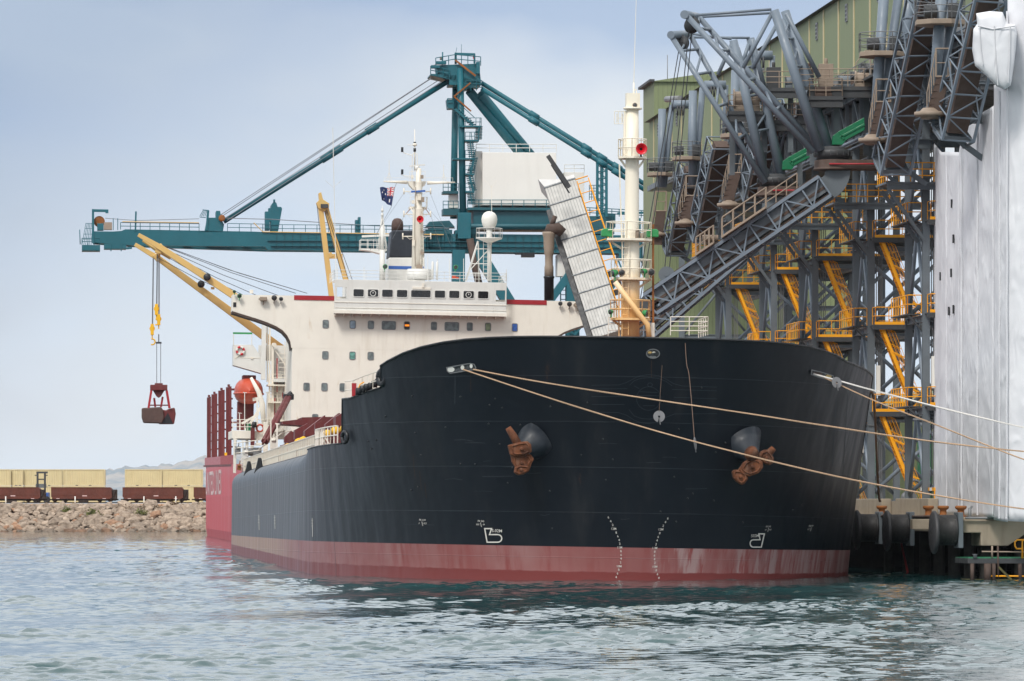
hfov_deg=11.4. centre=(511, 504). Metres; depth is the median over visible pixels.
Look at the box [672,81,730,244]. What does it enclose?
ship loader
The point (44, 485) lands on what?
container forklift
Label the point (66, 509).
bush
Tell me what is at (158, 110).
sky
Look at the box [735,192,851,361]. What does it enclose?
loader tower
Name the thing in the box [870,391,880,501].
mooring line
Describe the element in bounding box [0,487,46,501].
ore wagon
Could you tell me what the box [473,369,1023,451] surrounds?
mooring line
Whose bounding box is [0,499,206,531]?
rock armour
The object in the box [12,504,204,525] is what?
breakwater
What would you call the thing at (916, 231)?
loader tower
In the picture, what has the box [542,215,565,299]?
loading spout
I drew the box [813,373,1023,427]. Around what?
mooring line
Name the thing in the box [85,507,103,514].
bush
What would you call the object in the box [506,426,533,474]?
anchor
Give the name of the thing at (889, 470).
storage shed
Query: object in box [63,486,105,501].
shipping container
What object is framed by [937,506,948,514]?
bollard
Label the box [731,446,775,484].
anchor
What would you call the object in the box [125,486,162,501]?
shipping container
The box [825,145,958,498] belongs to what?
loader tower
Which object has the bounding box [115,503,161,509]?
bush
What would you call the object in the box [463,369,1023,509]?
mooring line
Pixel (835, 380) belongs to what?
rat guard
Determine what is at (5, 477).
shipping container
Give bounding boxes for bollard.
[876,506,886,513]
[923,506,933,514]
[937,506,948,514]
[955,506,966,516]
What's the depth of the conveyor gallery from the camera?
332.29 m
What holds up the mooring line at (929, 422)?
attached to the bulk carrier
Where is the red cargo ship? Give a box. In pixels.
[134,192,351,540]
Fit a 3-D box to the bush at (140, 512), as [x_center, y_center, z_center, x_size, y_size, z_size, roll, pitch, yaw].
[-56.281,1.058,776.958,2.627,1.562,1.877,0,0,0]
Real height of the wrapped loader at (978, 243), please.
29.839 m
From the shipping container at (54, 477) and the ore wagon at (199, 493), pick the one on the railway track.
the ore wagon at (199, 493)
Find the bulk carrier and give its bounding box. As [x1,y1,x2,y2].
[228,16,873,580]
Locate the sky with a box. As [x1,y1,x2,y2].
[0,0,953,485]
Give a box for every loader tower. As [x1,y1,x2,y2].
[691,209,808,342]
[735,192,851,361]
[779,167,904,500]
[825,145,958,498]
[876,120,959,498]
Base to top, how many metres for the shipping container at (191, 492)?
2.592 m
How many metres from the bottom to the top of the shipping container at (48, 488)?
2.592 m
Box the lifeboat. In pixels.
[233,375,263,403]
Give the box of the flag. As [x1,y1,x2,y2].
[380,187,394,204]
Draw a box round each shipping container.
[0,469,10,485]
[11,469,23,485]
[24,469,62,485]
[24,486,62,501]
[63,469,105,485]
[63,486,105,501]
[125,469,162,485]
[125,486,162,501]
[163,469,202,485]
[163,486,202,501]
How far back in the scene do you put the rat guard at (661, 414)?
272.40 m
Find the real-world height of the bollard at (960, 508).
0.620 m
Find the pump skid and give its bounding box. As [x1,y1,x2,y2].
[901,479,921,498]
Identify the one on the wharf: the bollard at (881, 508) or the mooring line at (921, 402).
the bollard at (881, 508)
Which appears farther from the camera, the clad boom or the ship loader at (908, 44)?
the clad boom
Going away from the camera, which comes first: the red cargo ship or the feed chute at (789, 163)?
the feed chute at (789, 163)
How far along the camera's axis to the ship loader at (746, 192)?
366.00 m
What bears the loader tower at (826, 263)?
on the wharf
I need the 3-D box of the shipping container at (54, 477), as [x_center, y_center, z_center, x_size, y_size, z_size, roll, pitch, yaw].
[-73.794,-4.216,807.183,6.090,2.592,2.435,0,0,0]
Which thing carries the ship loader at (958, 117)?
attached to the wrapped loader at (978, 243)
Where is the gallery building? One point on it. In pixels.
(830, 31)
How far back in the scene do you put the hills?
4113.21 m
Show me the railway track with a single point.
(90, 502)
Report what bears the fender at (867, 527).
attached to the wharf
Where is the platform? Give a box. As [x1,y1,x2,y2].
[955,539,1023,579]
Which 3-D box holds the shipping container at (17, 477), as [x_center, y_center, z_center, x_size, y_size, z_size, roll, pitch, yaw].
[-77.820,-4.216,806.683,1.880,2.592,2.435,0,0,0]
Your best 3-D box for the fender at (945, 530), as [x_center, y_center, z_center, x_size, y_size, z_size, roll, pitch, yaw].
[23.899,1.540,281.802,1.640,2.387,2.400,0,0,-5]
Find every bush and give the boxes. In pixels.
[59,505,70,511]
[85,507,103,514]
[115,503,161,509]
[133,507,149,514]
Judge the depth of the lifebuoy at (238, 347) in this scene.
454.49 m
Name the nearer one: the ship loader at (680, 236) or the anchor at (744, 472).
the anchor at (744, 472)
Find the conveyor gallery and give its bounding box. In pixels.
[667,16,994,226]
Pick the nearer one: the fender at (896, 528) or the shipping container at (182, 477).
the fender at (896, 528)
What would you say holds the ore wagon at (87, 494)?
on the railway track
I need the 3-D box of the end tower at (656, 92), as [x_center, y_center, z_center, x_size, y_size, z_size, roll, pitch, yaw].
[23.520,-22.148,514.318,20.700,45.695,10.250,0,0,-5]
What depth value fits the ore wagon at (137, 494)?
790.00 m
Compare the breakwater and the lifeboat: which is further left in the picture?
the breakwater
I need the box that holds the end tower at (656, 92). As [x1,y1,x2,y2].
[638,55,847,360]
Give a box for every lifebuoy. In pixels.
[236,346,244,355]
[256,424,262,431]
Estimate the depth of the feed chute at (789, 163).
342.80 m
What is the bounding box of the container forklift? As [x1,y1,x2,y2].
[33,472,49,501]
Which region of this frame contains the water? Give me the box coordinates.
[0,531,1023,680]
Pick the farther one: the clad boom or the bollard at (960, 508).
the clad boom
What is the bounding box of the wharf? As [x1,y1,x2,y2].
[849,498,1023,577]
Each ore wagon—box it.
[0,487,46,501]
[50,487,118,501]
[121,487,189,501]
[192,487,205,501]
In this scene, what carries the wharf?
in the open water
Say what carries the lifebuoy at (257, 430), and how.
attached to the bulk carrier
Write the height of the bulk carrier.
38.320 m
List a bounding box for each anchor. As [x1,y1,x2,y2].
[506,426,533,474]
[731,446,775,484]
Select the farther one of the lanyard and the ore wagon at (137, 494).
the ore wagon at (137, 494)
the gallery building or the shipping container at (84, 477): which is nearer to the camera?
the gallery building
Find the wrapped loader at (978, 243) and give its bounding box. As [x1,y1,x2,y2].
[932,0,1023,521]
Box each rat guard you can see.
[653,411,664,424]
[832,377,841,388]
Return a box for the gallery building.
[644,0,1007,498]
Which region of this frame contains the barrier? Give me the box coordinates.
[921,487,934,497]
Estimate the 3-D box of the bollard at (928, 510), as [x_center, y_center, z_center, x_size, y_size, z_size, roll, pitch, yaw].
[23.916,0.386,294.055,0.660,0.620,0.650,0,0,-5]
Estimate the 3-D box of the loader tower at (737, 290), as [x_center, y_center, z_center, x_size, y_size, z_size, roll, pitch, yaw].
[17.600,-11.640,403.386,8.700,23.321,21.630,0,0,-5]
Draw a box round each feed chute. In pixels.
[782,148,809,170]
[832,118,864,145]
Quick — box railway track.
[0,502,191,502]
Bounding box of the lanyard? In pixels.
[685,343,694,436]
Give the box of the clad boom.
[538,154,621,335]
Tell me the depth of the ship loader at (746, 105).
343.03 m
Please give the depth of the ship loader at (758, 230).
319.26 m
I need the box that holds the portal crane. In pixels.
[79,44,642,335]
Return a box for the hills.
[6,453,248,503]
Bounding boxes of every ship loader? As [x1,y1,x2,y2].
[620,30,805,336]
[640,8,876,317]
[647,100,704,261]
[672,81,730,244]
[717,51,785,242]
[858,0,947,186]
[914,0,1006,160]
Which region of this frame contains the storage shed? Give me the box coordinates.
[860,390,932,499]
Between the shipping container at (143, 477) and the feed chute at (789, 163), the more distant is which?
the shipping container at (143, 477)
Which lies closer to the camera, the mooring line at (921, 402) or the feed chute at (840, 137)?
the mooring line at (921, 402)
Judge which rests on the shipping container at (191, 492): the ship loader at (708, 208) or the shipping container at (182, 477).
the shipping container at (182, 477)
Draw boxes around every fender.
[852,510,882,549]
[882,510,914,550]
[928,511,962,553]
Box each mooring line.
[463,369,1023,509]
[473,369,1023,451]
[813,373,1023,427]
[825,378,1023,459]
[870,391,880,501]

